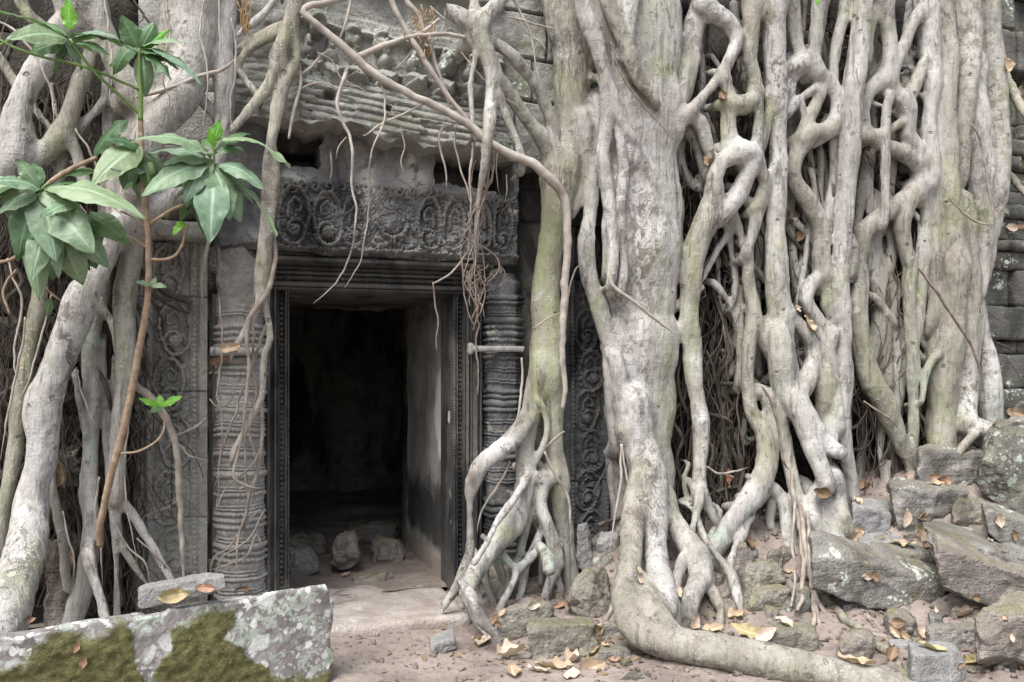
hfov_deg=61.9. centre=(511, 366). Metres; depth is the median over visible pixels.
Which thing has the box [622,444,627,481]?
slanting root
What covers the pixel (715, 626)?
dead leaf
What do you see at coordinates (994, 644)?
fallen stone
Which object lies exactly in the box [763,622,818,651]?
fallen stone
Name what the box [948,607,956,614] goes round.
rubble stone
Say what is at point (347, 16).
hanging root
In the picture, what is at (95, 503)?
hair root
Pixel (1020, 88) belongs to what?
dead leaf
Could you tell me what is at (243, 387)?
rope root
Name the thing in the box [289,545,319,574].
fallen stone
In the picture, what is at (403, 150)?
hair root
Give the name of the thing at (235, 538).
rope root
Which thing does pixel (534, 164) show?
hanging root
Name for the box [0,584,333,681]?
stone block
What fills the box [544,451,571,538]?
slanting root
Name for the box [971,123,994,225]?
slanting root
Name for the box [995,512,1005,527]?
dead leaf
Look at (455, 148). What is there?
dangling rootlet
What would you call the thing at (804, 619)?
rubble stone
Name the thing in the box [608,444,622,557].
slanting root
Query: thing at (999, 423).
fallen stone
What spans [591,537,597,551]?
rubble stone
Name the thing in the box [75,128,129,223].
hanging vine
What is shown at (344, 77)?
hanging root
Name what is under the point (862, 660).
dead leaf
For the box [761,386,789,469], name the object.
slanting root
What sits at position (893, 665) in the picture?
rubble stone
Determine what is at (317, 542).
fallen stone
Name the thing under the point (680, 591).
dead leaf
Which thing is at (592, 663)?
dead leaf
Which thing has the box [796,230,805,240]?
dead leaf
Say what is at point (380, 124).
hanging root
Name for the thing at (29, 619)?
dead leaf
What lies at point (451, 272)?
hanging root
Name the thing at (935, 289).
slanting root
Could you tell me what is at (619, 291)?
slanting root
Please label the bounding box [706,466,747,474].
slanting root
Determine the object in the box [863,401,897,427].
slanting root
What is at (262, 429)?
rope root
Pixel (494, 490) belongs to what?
slanting root
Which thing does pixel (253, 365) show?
rope root
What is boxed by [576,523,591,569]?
fallen stone
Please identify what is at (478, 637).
dead leaf
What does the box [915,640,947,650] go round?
dead leaf
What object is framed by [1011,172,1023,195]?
ground root
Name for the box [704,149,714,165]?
dead leaf
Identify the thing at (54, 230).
sapling
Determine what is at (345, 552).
fallen stone
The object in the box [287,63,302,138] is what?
hanging root
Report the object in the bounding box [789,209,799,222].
dead leaf
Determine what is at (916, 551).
fallen stone
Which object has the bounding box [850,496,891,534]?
fallen stone
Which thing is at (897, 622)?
dead leaf
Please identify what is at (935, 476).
dead leaf
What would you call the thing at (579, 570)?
fallen stone
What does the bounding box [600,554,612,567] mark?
rubble stone
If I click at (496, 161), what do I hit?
hair root
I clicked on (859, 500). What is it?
dead leaf
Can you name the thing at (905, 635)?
dead leaf
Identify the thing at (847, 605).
rubble stone
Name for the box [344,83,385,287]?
hanging root
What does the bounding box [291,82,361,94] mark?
hair root
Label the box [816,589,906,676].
ground root
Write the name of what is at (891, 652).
dead leaf
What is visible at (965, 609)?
dead leaf
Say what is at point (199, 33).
hanging vine
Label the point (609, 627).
rubble stone
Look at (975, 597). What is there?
dead leaf
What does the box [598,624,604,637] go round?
dead leaf
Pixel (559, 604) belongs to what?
dead leaf
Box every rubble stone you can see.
[509,589,517,597]
[554,592,562,598]
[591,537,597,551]
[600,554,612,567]
[602,619,617,635]
[715,573,724,586]
[720,591,730,598]
[729,596,747,607]
[747,546,758,559]
[764,605,778,618]
[780,545,795,564]
[786,602,793,611]
[800,617,807,622]
[841,600,853,610]
[843,530,849,538]
[874,534,883,540]
[886,660,903,669]
[888,639,908,649]
[903,531,916,540]
[928,611,942,623]
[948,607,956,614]
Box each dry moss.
[237,0,253,36]
[403,4,441,57]
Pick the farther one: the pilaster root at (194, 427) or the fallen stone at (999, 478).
the fallen stone at (999, 478)
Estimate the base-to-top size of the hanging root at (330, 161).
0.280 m
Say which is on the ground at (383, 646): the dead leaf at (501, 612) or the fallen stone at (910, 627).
the fallen stone at (910, 627)
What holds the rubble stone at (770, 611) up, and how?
on the ground at (383, 646)
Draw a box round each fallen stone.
[43,535,78,626]
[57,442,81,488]
[138,572,225,608]
[289,530,328,555]
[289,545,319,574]
[330,530,361,569]
[347,518,401,540]
[352,571,395,582]
[371,535,404,564]
[429,628,455,653]
[489,563,526,593]
[497,600,554,640]
[526,616,598,658]
[545,569,580,589]
[567,566,610,616]
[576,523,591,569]
[592,551,607,565]
[594,531,619,553]
[597,644,631,657]
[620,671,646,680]
[733,542,753,587]
[742,558,785,597]
[746,584,793,611]
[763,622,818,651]
[766,548,782,567]
[794,586,810,615]
[808,530,947,609]
[836,628,875,662]
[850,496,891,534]
[858,532,906,544]
[870,542,935,564]
[883,608,917,638]
[886,477,968,531]
[906,641,966,681]
[914,443,982,484]
[922,521,1023,564]
[924,620,974,649]
[930,533,1023,605]
[950,497,985,526]
[974,591,1023,670]
[975,425,1023,513]
[981,502,1023,545]
[992,416,1023,428]
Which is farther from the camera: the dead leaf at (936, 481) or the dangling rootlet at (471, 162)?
the dead leaf at (936, 481)
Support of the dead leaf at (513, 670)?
on the ground at (383, 646)
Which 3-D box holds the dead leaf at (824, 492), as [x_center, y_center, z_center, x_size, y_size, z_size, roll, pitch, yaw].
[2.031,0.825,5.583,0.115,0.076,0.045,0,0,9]
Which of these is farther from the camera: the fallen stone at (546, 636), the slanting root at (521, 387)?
the slanting root at (521, 387)
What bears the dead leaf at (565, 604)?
on the ground at (383, 646)
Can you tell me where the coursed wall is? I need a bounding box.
[985,0,1023,418]
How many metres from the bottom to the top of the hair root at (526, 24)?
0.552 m
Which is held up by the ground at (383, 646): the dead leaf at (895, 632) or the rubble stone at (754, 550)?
the rubble stone at (754, 550)
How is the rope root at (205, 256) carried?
hanging from the temple gateway
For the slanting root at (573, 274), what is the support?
attached to the strangler fig at (615, 142)
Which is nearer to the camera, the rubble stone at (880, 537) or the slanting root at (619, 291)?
the slanting root at (619, 291)
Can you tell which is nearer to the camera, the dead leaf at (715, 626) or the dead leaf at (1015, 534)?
the dead leaf at (715, 626)
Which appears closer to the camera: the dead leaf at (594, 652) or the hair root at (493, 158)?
the dead leaf at (594, 652)
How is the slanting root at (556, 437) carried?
attached to the strangler fig at (615, 142)
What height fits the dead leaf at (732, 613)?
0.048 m
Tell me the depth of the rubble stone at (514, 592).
5.34 m
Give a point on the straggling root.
(804, 548)
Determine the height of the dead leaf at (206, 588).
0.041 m
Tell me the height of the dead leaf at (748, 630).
0.082 m
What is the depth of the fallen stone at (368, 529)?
7.44 m
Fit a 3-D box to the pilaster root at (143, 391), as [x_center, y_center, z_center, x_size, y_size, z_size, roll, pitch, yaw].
[-1.962,0.637,4.703,0.301,1.203,0.056,0,0,-18]
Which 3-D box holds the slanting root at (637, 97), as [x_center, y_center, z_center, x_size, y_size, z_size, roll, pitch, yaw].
[0.794,-1.682,5.213,0.429,0.561,0.020,0,0,-18]
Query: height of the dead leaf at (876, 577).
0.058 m
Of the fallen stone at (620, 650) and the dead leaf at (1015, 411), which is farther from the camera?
the dead leaf at (1015, 411)
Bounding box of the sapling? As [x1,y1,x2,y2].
[0,0,290,547]
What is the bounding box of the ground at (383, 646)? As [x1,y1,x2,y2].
[330,446,1023,681]
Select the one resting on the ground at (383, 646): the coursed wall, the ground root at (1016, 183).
the coursed wall
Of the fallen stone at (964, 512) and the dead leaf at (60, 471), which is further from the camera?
the fallen stone at (964, 512)
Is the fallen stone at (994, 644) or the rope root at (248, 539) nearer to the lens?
the fallen stone at (994, 644)
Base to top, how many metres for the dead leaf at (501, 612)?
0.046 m
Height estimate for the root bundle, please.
1.522 m
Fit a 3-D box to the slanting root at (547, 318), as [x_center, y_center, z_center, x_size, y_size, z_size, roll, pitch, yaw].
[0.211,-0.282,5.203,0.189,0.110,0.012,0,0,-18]
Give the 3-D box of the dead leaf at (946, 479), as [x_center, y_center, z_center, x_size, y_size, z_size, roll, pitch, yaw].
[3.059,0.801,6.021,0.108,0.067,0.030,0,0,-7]
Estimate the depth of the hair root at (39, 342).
4.30 m
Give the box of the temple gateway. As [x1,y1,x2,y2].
[0,0,980,638]
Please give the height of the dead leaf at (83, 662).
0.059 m
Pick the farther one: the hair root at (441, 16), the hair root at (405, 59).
the hair root at (441, 16)
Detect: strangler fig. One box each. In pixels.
[0,0,237,632]
[441,0,1011,681]
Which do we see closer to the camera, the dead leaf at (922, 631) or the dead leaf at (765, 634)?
the dead leaf at (765, 634)
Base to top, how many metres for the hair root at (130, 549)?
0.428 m
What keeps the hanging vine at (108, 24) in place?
hanging from the strangler fig at (35, 413)
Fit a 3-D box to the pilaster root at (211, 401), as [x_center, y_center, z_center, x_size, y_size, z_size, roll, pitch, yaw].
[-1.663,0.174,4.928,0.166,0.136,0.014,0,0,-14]
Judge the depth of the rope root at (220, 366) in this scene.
4.85 m
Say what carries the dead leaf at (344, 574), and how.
on the temple gateway
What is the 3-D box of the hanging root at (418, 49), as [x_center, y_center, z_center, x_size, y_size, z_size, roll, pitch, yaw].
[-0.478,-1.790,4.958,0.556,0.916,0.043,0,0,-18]
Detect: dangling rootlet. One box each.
[437,124,453,188]
[454,125,470,203]
[468,137,475,213]
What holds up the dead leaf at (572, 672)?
on the ground at (383, 646)
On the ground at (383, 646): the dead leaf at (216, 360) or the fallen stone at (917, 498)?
the fallen stone at (917, 498)
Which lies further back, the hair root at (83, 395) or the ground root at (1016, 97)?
the ground root at (1016, 97)
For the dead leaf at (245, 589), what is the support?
on the temple gateway
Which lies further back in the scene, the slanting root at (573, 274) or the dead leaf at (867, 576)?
the slanting root at (573, 274)
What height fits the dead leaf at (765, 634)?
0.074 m
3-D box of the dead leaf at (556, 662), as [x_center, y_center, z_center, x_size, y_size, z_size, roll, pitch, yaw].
[0.214,1.512,4.350,0.211,0.052,0.077,0,0,15]
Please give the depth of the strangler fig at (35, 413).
4.46 m
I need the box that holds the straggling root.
[790,470,826,625]
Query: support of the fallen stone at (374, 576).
on the ground at (383, 646)
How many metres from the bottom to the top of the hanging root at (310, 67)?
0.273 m
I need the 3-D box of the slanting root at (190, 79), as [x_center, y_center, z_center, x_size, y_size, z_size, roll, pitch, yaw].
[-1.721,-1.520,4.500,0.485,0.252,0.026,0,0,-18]
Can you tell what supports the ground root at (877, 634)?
on the ground at (383, 646)
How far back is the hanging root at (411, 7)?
4.99 m
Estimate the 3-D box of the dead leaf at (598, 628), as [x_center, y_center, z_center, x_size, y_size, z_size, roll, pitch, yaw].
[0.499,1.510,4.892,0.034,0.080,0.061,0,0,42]
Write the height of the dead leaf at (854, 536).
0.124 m
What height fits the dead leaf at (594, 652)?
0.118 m
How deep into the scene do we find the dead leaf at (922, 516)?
5.75 m
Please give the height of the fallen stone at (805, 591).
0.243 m
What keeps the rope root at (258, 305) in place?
attached to the forked root
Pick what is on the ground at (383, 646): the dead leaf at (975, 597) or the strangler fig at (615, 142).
the strangler fig at (615, 142)
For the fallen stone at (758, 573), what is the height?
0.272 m
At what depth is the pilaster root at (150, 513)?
4.84 m
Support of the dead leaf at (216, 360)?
hanging from the temple gateway
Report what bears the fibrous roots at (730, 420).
attached to the temple gateway
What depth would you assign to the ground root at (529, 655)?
4.54 m
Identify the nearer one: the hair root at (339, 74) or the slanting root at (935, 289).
the hair root at (339, 74)
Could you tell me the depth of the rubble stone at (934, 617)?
4.81 m
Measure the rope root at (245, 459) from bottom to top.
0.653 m
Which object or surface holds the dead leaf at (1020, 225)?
on the coursed wall
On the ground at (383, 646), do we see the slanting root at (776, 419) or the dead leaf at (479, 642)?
the dead leaf at (479, 642)
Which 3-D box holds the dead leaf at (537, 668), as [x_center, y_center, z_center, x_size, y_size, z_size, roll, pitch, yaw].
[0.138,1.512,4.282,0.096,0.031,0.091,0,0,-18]
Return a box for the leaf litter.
[344,514,992,681]
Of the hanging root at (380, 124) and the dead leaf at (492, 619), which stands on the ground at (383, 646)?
the dead leaf at (492, 619)
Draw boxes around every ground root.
[508,605,612,659]
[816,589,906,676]
[872,632,908,641]
[1008,72,1023,118]
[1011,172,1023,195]
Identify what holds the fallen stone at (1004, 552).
on the ground at (383, 646)
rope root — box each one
[200,241,209,298]
[210,509,260,571]
[211,534,261,569]
[214,294,269,486]
[214,443,262,512]
[216,298,223,510]
[216,512,263,571]
[232,235,277,488]
[236,403,264,579]
[241,434,248,546]
[248,293,257,529]
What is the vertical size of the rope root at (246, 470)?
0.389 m
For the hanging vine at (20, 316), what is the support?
hanging from the strangler fig at (35, 413)
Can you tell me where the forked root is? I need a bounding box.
[230,0,304,467]
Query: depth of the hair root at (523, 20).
5.19 m
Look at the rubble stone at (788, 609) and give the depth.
5.07 m
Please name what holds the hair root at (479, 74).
attached to the strangler fig at (615, 142)
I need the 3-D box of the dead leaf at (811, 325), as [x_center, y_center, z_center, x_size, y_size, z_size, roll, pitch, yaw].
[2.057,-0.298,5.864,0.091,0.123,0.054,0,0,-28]
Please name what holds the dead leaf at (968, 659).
on the ground at (383, 646)
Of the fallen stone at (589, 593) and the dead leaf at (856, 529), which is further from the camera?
the dead leaf at (856, 529)
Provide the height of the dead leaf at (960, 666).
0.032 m
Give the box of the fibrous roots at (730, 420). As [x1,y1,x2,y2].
[592,2,1023,536]
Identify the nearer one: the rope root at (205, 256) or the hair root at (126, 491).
the hair root at (126, 491)
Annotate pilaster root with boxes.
[135,381,184,576]
[141,499,176,518]
[170,439,208,460]
[177,417,206,435]
[209,385,238,408]
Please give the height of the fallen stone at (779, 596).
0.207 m
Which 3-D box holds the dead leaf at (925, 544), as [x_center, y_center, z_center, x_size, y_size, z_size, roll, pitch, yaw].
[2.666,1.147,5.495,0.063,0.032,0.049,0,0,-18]
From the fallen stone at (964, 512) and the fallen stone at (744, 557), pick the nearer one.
the fallen stone at (744, 557)
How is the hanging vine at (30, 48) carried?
hanging from the strangler fig at (35, 413)
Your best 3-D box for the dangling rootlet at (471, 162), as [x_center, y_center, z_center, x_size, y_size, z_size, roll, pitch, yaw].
[-0.237,-1.122,5.084,0.050,0.506,0.022,0,0,-18]
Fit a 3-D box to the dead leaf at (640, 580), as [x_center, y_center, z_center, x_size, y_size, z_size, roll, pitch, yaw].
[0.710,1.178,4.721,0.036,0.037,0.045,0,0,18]
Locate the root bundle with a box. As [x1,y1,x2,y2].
[432,149,505,393]
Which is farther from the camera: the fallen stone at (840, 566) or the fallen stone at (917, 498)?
the fallen stone at (917, 498)
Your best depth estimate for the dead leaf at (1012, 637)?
4.23 m
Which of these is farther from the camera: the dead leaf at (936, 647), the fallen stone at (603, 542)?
the fallen stone at (603, 542)
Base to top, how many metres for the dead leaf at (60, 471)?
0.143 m
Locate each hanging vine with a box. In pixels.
[0,21,54,126]
[6,258,22,400]
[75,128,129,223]
[104,0,112,101]
[162,0,175,118]
[198,0,208,127]
[229,18,236,133]
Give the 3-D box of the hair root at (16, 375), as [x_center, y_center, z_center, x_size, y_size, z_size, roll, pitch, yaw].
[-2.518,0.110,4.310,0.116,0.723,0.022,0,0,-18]
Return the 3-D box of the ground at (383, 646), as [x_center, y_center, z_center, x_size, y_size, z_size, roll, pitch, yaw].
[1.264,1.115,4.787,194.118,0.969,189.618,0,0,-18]
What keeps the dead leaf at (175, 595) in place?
on the stone block
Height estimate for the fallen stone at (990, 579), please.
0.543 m
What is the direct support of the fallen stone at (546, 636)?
on the ground at (383, 646)
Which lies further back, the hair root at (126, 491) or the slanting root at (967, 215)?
the slanting root at (967, 215)
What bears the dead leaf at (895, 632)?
on the rubble stone at (900, 643)
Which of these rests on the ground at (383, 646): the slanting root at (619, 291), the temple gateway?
the temple gateway
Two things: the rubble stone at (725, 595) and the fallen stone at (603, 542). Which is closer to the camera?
the rubble stone at (725, 595)
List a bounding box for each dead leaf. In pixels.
[24,617,35,623]
[55,460,66,484]
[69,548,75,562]
[72,642,79,652]
[79,655,86,668]
[158,588,190,602]
[195,583,214,592]
[209,356,229,364]
[219,342,240,352]
[233,586,251,592]
[341,571,349,576]
[473,635,480,641]
[474,635,490,645]
[489,613,497,624]
[496,638,525,655]
[498,608,504,616]
[505,662,521,675]
[527,602,540,609]
[528,663,550,671]
[534,656,573,669]
[554,602,563,607]
[561,594,568,608]
[563,647,579,661]
[563,667,581,678]
[578,657,605,670]
[586,645,601,658]
[595,625,601,633]
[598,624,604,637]
[608,657,620,661]
[636,564,642,573]
[637,576,643,582]
[676,584,683,596]
[690,614,699,628]
[702,623,723,631]
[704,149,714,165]
[719,90,726,99]
[726,468,733,487]
[727,608,743,617]
[728,622,760,638]
[746,536,755,548]
[755,627,776,640]
[774,613,792,626]
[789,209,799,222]
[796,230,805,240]
[804,314,816,331]
[813,487,830,497]
[837,651,875,664]
[848,530,863,540]
[852,527,863,533]
[853,495,862,503]
[859,479,869,489]
[861,573,873,580]
[868,571,880,581]
[886,644,897,660]
[887,539,915,545]
[890,617,905,628]
[890,626,900,637]
[899,628,909,639]
[902,508,911,527]
[903,470,914,477]
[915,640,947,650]
[916,523,926,540]
[918,512,928,519]
[919,627,925,638]
[922,542,928,547]
[929,473,940,480]
[931,478,944,484]
[939,475,951,484]
[951,604,973,615]
[957,663,964,669]
[963,653,976,662]
[972,594,979,601]
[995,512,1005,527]
[1004,56,1014,71]
[1005,223,1017,230]
[1006,407,1023,415]
[1009,633,1014,642]
[1012,529,1018,540]
[1017,222,1023,228]
[1018,85,1023,94]
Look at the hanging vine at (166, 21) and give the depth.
4.38 m
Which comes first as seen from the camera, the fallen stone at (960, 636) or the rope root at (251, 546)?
the fallen stone at (960, 636)
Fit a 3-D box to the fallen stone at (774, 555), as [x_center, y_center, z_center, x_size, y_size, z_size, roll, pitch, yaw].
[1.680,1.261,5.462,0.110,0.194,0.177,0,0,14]
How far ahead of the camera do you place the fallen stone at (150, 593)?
3.80 m
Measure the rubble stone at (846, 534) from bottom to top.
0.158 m
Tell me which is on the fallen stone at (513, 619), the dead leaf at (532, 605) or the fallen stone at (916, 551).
the dead leaf at (532, 605)
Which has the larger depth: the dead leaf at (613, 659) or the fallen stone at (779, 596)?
the fallen stone at (779, 596)
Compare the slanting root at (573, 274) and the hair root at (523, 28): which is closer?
the hair root at (523, 28)
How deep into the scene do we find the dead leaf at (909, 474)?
6.24 m
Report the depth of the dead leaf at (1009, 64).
6.54 m
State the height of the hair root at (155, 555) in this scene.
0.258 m
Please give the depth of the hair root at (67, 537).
4.40 m
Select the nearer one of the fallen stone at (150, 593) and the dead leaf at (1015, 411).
the fallen stone at (150, 593)
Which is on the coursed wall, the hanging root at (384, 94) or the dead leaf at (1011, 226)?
the dead leaf at (1011, 226)
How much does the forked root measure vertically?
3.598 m
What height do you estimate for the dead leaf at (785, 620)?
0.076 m
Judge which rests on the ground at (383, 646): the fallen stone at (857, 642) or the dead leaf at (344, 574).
the fallen stone at (857, 642)
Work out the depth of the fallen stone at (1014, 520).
5.42 m
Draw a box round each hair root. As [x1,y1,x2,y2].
[0,317,25,459]
[19,295,51,399]
[62,511,74,587]
[76,367,94,424]
[94,477,102,588]
[110,511,149,581]
[124,426,136,562]
[136,538,173,576]
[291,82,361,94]
[318,52,371,99]
[394,46,412,69]
[400,127,405,173]
[430,6,461,33]
[461,52,520,108]
[492,134,494,178]
[495,129,499,194]
[499,15,565,31]
[505,174,507,199]
[512,15,546,51]
[513,0,540,84]
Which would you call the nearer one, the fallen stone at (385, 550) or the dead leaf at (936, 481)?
the dead leaf at (936, 481)
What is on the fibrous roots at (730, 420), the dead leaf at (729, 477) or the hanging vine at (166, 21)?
the dead leaf at (729, 477)
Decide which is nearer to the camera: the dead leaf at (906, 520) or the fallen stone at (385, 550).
the dead leaf at (906, 520)
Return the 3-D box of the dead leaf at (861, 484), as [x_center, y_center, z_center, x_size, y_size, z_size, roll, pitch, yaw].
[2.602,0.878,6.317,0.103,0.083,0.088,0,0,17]
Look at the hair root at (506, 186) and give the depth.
5.23 m
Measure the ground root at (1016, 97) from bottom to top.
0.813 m
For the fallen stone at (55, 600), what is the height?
0.581 m
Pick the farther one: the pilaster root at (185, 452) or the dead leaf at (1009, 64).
the dead leaf at (1009, 64)
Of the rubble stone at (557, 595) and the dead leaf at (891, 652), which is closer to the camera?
the dead leaf at (891, 652)
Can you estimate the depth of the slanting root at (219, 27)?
4.52 m
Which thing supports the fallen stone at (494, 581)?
on the ground at (383, 646)
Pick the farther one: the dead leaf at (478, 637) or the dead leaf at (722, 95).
the dead leaf at (722, 95)
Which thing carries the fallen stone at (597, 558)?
on the ground at (383, 646)
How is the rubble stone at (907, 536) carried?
on the ground at (383, 646)
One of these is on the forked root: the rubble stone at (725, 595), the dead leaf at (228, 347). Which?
the dead leaf at (228, 347)
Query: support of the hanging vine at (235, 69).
hanging from the forked root
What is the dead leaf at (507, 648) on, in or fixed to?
on the ground at (383, 646)
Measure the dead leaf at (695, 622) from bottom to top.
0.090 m
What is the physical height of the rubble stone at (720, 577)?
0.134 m
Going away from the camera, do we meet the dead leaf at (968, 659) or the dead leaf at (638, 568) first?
the dead leaf at (968, 659)
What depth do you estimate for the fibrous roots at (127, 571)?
4.73 m
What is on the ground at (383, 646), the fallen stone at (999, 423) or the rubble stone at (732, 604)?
the rubble stone at (732, 604)
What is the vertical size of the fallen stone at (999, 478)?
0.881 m
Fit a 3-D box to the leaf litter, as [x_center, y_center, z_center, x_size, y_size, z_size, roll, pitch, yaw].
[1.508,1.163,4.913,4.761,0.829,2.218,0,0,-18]
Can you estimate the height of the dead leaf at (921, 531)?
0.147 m
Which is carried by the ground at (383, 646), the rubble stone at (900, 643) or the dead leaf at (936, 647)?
the rubble stone at (900, 643)
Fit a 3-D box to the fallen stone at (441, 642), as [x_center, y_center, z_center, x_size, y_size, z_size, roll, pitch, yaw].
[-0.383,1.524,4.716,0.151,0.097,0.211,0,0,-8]
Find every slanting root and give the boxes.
[136,60,233,97]
[218,0,220,61]
[477,460,509,532]
[515,358,523,424]
[532,312,560,328]
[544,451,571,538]
[546,431,564,446]
[566,265,578,321]
[607,265,676,334]
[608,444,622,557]
[610,41,672,139]
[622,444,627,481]
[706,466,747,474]
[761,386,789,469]
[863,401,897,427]
[917,266,982,387]
[948,197,990,224]
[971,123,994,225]
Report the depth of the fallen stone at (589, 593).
5.07 m
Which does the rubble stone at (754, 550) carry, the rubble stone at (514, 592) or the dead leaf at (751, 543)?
the dead leaf at (751, 543)
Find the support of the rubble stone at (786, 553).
on the ground at (383, 646)
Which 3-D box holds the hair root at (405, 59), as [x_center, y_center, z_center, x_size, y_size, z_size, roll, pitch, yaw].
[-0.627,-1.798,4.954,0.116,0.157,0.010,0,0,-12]
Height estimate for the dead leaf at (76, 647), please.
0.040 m
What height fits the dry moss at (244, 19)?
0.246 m
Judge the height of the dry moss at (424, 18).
0.320 m
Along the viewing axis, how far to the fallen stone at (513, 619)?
4.84 m
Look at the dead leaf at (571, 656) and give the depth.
4.46 m
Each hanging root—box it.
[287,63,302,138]
[292,49,337,83]
[300,0,571,409]
[313,66,357,303]
[329,148,331,178]
[339,0,351,37]
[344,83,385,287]
[362,104,423,136]
[388,0,475,141]
[404,0,451,119]
[434,256,463,283]
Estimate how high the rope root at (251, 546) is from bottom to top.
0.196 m
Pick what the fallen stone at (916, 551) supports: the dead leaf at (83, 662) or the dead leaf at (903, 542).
the dead leaf at (903, 542)
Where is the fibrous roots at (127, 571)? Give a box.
[0,0,213,616]
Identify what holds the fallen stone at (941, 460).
on the ground at (383, 646)
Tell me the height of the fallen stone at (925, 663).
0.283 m
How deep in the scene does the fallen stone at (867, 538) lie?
5.61 m

